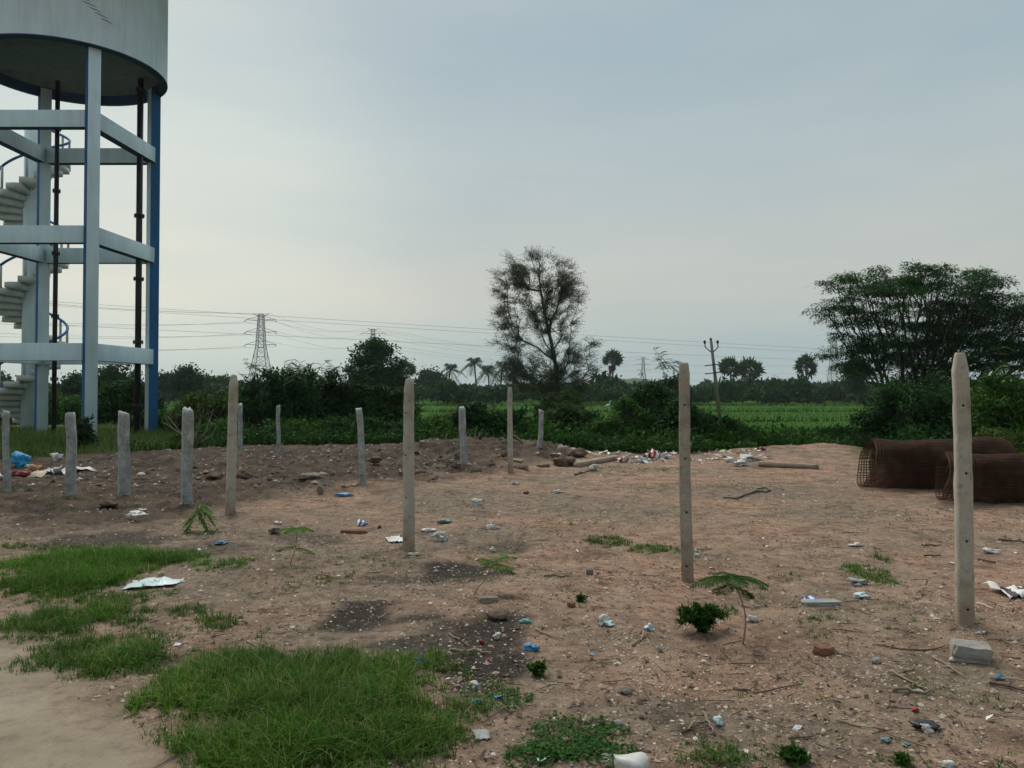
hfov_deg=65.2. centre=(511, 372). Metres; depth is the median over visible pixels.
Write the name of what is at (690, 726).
stick
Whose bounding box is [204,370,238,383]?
round tree
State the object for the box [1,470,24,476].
rag
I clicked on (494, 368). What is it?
coconut palm
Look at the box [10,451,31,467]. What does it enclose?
plastic bag
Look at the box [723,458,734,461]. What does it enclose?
litter piece
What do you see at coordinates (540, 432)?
stone post
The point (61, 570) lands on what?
bright grass
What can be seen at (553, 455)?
rubble chip
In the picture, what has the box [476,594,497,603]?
flat stone
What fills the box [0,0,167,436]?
water tower
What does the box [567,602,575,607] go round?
stone
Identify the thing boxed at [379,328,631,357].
power line
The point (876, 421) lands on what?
bush
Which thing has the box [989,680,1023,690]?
stick
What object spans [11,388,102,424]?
bush
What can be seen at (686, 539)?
concrete post
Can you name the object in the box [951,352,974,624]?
concrete post
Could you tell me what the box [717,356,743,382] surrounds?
fan palm
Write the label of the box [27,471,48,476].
paper
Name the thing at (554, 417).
bush
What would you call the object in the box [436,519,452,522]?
litter piece
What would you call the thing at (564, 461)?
rubble piece
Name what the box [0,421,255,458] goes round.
grass
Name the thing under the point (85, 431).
tall weed
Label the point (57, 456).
plastic sack
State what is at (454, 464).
rubble chip
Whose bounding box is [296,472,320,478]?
rubble piece
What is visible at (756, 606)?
stick
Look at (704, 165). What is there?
sky
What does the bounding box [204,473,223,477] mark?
rubble piece
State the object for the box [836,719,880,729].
stick
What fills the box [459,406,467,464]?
stone post
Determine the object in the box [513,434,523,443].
prop stick
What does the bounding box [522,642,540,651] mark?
litter piece
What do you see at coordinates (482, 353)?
power line
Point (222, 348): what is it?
power line
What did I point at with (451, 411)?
bush
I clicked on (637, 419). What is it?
bush
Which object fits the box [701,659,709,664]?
litter piece
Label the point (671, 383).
sapling
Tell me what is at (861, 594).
litter piece
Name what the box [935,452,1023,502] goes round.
roll
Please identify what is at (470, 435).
dead branches
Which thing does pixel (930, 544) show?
stick
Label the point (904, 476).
roll
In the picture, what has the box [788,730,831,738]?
stick
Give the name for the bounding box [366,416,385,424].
bush
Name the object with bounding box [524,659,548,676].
herb
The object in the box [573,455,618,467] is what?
fallen post
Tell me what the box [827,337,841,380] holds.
pylon
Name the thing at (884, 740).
litter piece
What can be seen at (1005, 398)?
bush
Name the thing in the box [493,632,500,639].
litter piece
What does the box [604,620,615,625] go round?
litter piece
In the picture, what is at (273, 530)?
litter piece
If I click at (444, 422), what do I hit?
bush
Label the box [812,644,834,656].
brick bit
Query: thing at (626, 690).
stone
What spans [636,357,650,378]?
pylon
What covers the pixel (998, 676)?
litter piece
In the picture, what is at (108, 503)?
rubble piece
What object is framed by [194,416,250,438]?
bush
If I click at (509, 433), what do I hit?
concrete post
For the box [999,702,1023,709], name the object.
stick
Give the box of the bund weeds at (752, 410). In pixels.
[110,399,946,421]
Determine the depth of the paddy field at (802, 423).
53.74 m
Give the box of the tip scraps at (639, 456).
[557,444,769,463]
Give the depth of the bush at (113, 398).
35.34 m
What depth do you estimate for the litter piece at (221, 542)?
8.22 m
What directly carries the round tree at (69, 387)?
on the paddy field at (701, 407)
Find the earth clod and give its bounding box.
[485,610,507,619]
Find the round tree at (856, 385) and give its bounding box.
[836,356,878,404]
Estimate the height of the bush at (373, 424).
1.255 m
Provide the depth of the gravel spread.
4.81 m
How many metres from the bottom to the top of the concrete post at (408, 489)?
1.972 m
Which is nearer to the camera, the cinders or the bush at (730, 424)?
the cinders
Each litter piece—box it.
[126,510,148,517]
[213,541,227,543]
[268,528,280,533]
[334,492,353,496]
[357,519,368,525]
[408,552,419,555]
[411,657,427,664]
[420,528,435,531]
[430,531,447,541]
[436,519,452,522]
[470,680,479,688]
[471,498,482,505]
[484,524,499,528]
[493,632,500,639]
[518,618,532,623]
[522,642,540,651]
[588,464,598,470]
[596,614,609,625]
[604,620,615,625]
[616,456,631,461]
[643,448,660,458]
[643,623,655,630]
[659,452,671,458]
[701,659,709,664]
[713,715,723,725]
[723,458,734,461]
[730,459,749,466]
[734,454,761,460]
[746,615,758,621]
[847,542,863,546]
[848,577,870,585]
[853,592,873,597]
[879,737,891,742]
[902,742,910,747]
[908,718,940,730]
[911,707,919,711]
[920,723,934,733]
[940,760,955,767]
[982,547,1002,553]
[994,674,1004,679]
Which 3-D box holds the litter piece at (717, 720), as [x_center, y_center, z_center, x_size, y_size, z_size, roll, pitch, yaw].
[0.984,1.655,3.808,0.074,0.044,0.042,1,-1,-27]
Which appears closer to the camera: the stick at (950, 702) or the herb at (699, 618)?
the stick at (950, 702)
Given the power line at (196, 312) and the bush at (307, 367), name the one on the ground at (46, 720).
the bush at (307, 367)
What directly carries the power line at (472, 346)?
attached to the pylon at (371, 333)
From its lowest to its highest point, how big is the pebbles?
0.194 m
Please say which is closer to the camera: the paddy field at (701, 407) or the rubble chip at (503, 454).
the rubble chip at (503, 454)
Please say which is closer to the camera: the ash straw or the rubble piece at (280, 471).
the ash straw
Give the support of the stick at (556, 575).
on the ground at (46, 720)
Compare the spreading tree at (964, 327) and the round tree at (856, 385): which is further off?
the round tree at (856, 385)
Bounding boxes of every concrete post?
[225,375,237,514]
[403,379,414,551]
[507,387,512,472]
[679,363,693,582]
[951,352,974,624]
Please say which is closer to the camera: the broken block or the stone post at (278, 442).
the broken block
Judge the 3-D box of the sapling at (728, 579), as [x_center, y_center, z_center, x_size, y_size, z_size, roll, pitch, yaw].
[1.370,1.507,5.034,0.517,0.469,0.341,0,-1,0]
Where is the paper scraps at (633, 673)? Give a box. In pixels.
[37,453,1016,765]
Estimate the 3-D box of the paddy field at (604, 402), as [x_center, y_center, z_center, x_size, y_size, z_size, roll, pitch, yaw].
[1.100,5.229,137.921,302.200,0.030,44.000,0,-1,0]
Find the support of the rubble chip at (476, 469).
on the ground at (46, 720)
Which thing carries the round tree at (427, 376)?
on the ground at (46, 720)
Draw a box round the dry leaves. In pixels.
[0,476,1023,767]
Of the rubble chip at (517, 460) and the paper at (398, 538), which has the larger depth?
the rubble chip at (517, 460)
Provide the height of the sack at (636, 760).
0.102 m
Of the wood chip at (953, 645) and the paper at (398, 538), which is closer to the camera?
the wood chip at (953, 645)
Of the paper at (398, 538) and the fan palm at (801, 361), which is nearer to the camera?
the paper at (398, 538)
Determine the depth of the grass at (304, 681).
4.14 m
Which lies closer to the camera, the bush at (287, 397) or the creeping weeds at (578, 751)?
the creeping weeds at (578, 751)
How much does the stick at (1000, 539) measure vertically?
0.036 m
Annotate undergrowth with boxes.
[129,412,863,453]
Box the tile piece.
[471,728,489,739]
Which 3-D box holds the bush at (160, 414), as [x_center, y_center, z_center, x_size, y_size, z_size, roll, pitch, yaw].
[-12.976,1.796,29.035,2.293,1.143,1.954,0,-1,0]
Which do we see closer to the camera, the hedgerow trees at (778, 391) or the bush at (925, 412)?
the bush at (925, 412)
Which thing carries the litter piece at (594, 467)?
on the ground at (46, 720)
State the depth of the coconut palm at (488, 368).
199.46 m
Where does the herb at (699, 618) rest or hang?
on the ground at (46, 720)
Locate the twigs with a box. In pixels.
[0,455,1023,767]
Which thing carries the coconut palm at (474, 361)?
on the ground at (46, 720)
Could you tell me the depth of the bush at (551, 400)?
51.45 m
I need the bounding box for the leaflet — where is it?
[803,595,817,598]
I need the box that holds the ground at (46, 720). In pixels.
[0,400,1023,767]
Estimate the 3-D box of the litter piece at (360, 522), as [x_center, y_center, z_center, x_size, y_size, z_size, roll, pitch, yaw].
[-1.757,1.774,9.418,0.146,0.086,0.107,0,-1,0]
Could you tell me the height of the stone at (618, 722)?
0.027 m
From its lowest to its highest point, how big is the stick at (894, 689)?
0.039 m
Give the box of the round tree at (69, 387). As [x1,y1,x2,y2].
[49,369,102,399]
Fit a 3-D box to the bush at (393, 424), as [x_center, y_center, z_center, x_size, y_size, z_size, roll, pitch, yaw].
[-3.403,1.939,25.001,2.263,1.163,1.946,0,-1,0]
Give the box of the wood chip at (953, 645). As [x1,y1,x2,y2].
[949,643,955,657]
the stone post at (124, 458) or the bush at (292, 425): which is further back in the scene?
the bush at (292, 425)
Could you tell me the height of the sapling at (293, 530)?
0.363 m
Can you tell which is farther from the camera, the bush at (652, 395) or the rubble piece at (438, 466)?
the bush at (652, 395)
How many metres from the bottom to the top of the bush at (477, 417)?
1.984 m
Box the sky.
[0,0,1023,385]
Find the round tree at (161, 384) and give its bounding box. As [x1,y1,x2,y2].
[158,368,174,403]
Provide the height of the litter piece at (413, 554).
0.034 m
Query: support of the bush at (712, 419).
on the ground at (46, 720)
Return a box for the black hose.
[723,487,770,498]
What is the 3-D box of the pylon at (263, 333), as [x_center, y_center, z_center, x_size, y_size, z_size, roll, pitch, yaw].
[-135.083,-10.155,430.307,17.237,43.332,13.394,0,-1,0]
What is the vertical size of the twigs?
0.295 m
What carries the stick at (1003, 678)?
on the ground at (46, 720)
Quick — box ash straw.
[332,574,518,688]
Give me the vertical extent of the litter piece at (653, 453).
0.250 m
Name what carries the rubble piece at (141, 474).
on the ground at (46, 720)
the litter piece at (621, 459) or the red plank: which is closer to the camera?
the red plank
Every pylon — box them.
[244,313,276,379]
[360,328,385,344]
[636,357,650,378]
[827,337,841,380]
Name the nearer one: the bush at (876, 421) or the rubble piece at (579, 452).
the rubble piece at (579, 452)
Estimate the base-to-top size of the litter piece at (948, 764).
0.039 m
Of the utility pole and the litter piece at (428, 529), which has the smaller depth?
the litter piece at (428, 529)
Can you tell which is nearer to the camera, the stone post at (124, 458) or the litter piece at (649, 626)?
the litter piece at (649, 626)
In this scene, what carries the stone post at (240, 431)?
on the ground at (46, 720)
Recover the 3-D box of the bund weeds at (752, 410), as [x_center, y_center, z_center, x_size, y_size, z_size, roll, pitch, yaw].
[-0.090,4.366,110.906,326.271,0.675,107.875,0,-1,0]
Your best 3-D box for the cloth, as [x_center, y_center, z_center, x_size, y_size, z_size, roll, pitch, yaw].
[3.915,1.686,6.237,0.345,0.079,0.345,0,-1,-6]
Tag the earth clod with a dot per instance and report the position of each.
(495, 614)
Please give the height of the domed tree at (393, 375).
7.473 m
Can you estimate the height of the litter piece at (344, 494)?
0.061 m
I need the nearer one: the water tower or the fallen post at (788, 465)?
the fallen post at (788, 465)
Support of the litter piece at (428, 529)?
on the ground at (46, 720)
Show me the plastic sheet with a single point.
(57, 471)
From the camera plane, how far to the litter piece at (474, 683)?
4.23 m
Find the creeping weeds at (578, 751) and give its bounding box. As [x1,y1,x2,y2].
[0,559,931,767]
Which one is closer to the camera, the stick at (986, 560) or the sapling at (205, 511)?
the stick at (986, 560)
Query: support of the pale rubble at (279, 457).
on the ground at (46, 720)
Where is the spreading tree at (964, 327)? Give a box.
[799,260,1023,396]
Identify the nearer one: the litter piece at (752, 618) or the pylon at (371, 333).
the litter piece at (752, 618)
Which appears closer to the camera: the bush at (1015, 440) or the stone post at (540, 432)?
the bush at (1015, 440)
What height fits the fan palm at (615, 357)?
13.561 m
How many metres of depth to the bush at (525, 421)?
23.30 m
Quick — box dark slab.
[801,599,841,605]
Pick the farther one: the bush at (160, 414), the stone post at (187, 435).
the bush at (160, 414)
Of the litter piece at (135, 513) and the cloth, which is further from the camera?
the litter piece at (135, 513)
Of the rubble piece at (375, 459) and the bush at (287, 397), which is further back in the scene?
the bush at (287, 397)
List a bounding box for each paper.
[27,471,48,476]
[386,535,402,541]
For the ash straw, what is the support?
on the ground at (46, 720)
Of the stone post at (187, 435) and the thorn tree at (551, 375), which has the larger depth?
the thorn tree at (551, 375)
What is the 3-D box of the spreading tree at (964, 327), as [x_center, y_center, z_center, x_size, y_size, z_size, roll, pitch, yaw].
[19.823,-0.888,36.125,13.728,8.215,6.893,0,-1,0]
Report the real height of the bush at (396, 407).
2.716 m
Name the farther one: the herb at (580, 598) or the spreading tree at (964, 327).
the spreading tree at (964, 327)
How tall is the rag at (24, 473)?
0.094 m
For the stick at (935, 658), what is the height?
0.018 m
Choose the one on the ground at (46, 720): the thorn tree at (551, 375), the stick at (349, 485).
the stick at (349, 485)
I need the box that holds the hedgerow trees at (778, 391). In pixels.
[1,368,985,403]
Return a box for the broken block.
[949,638,993,664]
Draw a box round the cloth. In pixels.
[982,581,1023,598]
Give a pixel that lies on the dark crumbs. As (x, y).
(620, 634)
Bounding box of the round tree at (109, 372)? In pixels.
[75,365,142,392]
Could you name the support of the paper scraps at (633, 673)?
on the ground at (46, 720)
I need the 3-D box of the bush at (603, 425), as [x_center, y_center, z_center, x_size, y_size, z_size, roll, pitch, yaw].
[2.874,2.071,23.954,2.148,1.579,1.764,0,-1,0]
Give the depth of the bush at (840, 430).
23.72 m
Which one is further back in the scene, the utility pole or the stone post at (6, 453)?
the utility pole
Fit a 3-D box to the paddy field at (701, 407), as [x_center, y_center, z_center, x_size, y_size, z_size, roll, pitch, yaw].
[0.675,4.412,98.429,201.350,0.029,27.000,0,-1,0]
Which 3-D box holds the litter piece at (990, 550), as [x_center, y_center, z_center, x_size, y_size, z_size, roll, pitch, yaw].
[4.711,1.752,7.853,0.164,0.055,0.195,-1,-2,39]
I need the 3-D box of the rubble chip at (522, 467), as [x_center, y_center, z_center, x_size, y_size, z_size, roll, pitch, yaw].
[0.170,1.830,15.445,0.304,0.065,0.147,-4,-10,7]
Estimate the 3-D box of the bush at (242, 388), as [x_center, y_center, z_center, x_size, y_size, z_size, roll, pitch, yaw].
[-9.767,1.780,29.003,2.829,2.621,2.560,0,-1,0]
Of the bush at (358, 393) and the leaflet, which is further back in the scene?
the bush at (358, 393)
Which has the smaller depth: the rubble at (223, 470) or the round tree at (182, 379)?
the rubble at (223, 470)
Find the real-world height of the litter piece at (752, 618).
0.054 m
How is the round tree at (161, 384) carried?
on the ground at (46, 720)
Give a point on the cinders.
(365, 624)
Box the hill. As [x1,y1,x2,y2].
[596,378,648,383]
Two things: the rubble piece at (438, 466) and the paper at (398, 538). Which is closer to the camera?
the paper at (398, 538)
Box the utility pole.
[703,338,725,417]
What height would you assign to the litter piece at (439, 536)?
0.107 m
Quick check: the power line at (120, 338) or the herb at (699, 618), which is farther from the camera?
the power line at (120, 338)
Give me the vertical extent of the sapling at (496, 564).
0.334 m
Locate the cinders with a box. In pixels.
[47,530,533,696]
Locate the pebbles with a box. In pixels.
[0,489,1023,767]
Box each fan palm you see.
[401,361,416,377]
[600,348,623,376]
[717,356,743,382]
[738,355,765,380]
[792,354,817,382]
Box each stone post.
[2,410,10,492]
[65,412,76,495]
[117,411,130,496]
[181,407,193,503]
[237,403,242,454]
[276,405,280,452]
[356,408,365,485]
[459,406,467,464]
[537,409,543,447]
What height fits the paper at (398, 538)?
0.047 m
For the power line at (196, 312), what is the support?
attached to the pylon at (263, 333)
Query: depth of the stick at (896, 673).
4.37 m
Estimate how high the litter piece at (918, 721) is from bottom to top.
0.050 m
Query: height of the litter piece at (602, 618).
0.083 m
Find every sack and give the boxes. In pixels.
[50,452,63,460]
[600,752,650,767]
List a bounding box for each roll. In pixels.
[857,437,1017,488]
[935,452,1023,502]
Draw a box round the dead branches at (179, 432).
[161,406,225,445]
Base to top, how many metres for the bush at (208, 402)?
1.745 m
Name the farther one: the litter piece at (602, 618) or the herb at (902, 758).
the litter piece at (602, 618)
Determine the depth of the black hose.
12.21 m
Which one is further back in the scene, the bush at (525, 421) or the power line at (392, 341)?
the power line at (392, 341)
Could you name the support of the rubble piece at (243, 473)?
on the ground at (46, 720)
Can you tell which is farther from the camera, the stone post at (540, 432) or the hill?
the hill
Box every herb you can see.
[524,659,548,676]
[573,591,588,602]
[674,601,731,633]
[775,740,811,766]
[893,750,913,767]
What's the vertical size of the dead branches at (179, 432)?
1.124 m
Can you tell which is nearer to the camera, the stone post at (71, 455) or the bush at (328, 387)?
the stone post at (71, 455)
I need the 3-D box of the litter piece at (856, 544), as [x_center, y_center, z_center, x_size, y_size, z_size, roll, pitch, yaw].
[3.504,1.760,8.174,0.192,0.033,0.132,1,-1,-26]
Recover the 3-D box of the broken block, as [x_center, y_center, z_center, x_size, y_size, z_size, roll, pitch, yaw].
[2.713,1.650,4.728,0.212,0.108,0.164,1,3,20]
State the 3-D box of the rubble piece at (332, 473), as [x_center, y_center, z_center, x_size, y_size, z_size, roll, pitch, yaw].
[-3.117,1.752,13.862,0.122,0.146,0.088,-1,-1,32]
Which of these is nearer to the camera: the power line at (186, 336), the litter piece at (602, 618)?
the litter piece at (602, 618)
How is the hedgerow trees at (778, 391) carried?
on the paddy field at (604, 402)
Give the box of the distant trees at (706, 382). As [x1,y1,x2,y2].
[48,375,1019,389]
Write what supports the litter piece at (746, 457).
on the ground at (46, 720)
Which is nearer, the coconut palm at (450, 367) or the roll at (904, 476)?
the roll at (904, 476)
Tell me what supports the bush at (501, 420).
on the ground at (46, 720)
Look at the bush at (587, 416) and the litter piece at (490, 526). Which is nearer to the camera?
the litter piece at (490, 526)
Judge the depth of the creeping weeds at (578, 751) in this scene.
3.55 m
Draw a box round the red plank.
[340,529,367,533]
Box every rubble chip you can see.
[446,463,460,466]
[470,467,481,472]
[496,452,507,456]
[513,458,523,463]
[513,465,528,468]
[536,464,549,467]
[548,453,559,457]
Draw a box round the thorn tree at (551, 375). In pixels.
[483,245,605,399]
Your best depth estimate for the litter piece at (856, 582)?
6.54 m
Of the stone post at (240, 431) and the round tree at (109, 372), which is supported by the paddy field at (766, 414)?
the round tree at (109, 372)
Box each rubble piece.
[98,500,118,506]
[136,472,145,476]
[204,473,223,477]
[236,469,252,478]
[274,470,290,473]
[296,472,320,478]
[316,484,323,493]
[329,469,335,476]
[366,456,381,462]
[415,469,425,473]
[431,464,447,468]
[550,454,575,466]
[564,448,587,457]
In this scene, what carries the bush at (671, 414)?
on the ground at (46, 720)
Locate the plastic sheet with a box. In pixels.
[33,467,95,474]
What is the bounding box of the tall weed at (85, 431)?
[76,410,99,448]
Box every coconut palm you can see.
[441,363,467,384]
[458,357,490,387]
[472,365,499,387]
[489,360,513,387]
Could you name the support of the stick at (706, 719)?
on the ground at (46, 720)
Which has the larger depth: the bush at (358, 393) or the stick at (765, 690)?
the bush at (358, 393)
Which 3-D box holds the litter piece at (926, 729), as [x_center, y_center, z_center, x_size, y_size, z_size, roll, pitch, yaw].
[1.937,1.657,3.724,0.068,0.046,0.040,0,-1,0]
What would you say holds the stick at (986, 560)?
on the ground at (46, 720)
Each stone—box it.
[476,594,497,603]
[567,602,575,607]
[586,568,592,574]
[614,719,623,725]
[617,687,632,693]
[870,657,882,663]
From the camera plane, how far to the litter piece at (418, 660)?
4.59 m
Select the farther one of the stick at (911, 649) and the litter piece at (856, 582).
the litter piece at (856, 582)
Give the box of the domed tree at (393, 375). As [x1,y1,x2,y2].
[340,334,416,401]
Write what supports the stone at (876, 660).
on the ground at (46, 720)
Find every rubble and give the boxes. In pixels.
[0,436,571,491]
[1,439,538,486]
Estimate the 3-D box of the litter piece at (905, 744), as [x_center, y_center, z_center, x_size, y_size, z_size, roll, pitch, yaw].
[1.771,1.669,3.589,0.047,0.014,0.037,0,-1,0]
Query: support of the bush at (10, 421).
on the ground at (46, 720)
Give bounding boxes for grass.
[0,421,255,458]
[0,465,1018,767]
[0,538,383,767]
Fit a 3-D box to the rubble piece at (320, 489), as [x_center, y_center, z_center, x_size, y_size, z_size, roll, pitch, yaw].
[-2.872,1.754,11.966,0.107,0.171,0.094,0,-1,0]
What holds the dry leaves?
on the ground at (46, 720)
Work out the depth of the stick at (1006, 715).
3.91 m
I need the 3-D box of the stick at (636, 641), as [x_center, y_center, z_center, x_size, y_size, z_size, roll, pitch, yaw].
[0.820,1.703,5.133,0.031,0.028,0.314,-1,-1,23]
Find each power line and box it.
[0,333,245,338]
[2,333,258,336]
[7,322,824,360]
[49,301,833,349]
[49,303,268,313]
[50,305,950,359]
[68,322,260,324]
[179,346,272,349]
[365,335,631,361]
[368,328,624,357]
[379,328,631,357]
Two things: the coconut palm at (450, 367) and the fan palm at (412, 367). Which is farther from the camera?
the fan palm at (412, 367)
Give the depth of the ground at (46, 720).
6.39 m
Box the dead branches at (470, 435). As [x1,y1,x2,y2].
[444,428,482,439]
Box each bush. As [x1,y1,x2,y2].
[0,412,12,424]
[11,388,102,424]
[97,375,168,424]
[129,408,178,433]
[160,390,228,433]
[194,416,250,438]
[215,360,321,430]
[222,386,262,424]
[254,359,334,424]
[257,415,330,438]
[284,362,364,419]
[304,412,386,443]
[321,358,398,422]
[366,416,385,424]
[374,382,422,421]
[382,417,422,435]
[414,413,458,436]
[441,403,468,420]
[448,393,506,437]
[485,405,538,437]
[513,416,555,434]
[532,388,588,419]
[544,398,595,433]
[559,401,603,434]
[579,417,624,440]
[600,395,657,444]
[606,373,692,424]
[644,395,714,442]
[692,410,718,432]
[708,414,752,443]
[766,425,815,436]
[807,423,860,440]
[843,373,945,447]
[873,422,953,471]
[890,367,1003,436]
[948,346,1023,435]
[972,424,1023,477]
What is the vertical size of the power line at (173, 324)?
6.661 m
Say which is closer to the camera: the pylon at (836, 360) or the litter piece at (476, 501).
the litter piece at (476, 501)
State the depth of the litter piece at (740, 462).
16.71 m
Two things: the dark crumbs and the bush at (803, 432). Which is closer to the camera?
the dark crumbs
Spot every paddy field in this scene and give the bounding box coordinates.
[102,422,860,432]
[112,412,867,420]
[160,406,878,410]
[164,401,948,404]
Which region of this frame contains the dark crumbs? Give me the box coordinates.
[0,444,1023,767]
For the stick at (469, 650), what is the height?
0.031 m
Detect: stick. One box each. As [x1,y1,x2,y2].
[341,483,359,487]
[448,632,469,646]
[450,648,491,652]
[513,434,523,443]
[535,628,564,639]
[544,575,569,576]
[631,630,646,645]
[680,717,711,732]
[701,710,714,733]
[733,683,802,692]
[741,603,766,607]
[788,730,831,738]
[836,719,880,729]
[877,644,948,650]
[887,670,927,689]
[892,687,934,693]
[921,543,940,545]
[931,655,965,677]
[949,700,981,716]
[978,558,995,562]
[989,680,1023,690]
[990,676,1023,681]
[991,712,1023,717]
[998,538,1023,542]
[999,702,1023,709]
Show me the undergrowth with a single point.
(641, 444)
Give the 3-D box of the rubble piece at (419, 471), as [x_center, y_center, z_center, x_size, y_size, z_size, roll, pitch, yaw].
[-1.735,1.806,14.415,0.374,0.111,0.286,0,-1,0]
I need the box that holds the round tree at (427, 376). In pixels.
[413,365,447,398]
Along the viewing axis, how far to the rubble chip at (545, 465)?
15.79 m
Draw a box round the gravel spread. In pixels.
[377,564,1023,722]
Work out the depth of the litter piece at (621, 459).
17.35 m
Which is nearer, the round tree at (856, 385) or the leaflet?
the leaflet
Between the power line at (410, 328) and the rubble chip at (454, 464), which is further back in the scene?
the power line at (410, 328)
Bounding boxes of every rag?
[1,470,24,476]
[15,471,31,475]
[30,465,41,470]
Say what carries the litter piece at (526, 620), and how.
on the ground at (46, 720)
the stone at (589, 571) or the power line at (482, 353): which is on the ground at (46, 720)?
the stone at (589, 571)
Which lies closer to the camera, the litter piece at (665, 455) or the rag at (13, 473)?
the rag at (13, 473)
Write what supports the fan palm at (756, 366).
on the ground at (46, 720)
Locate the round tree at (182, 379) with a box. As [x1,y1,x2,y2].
[159,362,211,394]
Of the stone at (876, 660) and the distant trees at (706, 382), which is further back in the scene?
the distant trees at (706, 382)
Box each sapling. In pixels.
[183,504,217,533]
[275,527,315,564]
[474,552,518,593]
[652,347,682,402]
[689,571,769,644]
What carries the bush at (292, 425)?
on the ground at (46, 720)
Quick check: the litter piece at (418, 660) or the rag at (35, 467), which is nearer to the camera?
the litter piece at (418, 660)
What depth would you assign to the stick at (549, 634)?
5.16 m
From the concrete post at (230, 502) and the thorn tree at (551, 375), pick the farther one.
the thorn tree at (551, 375)
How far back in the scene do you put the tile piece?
3.68 m
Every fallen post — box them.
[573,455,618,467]
[758,461,818,468]
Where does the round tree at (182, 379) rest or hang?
on the ground at (46, 720)
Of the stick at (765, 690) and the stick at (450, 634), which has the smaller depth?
the stick at (765, 690)
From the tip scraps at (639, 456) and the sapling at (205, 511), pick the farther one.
the tip scraps at (639, 456)
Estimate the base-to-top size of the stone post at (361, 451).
1.506 m
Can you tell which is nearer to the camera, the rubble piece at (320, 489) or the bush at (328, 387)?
the rubble piece at (320, 489)
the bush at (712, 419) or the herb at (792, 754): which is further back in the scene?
the bush at (712, 419)
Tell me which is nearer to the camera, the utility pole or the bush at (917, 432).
the bush at (917, 432)
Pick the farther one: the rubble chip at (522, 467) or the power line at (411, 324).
the power line at (411, 324)

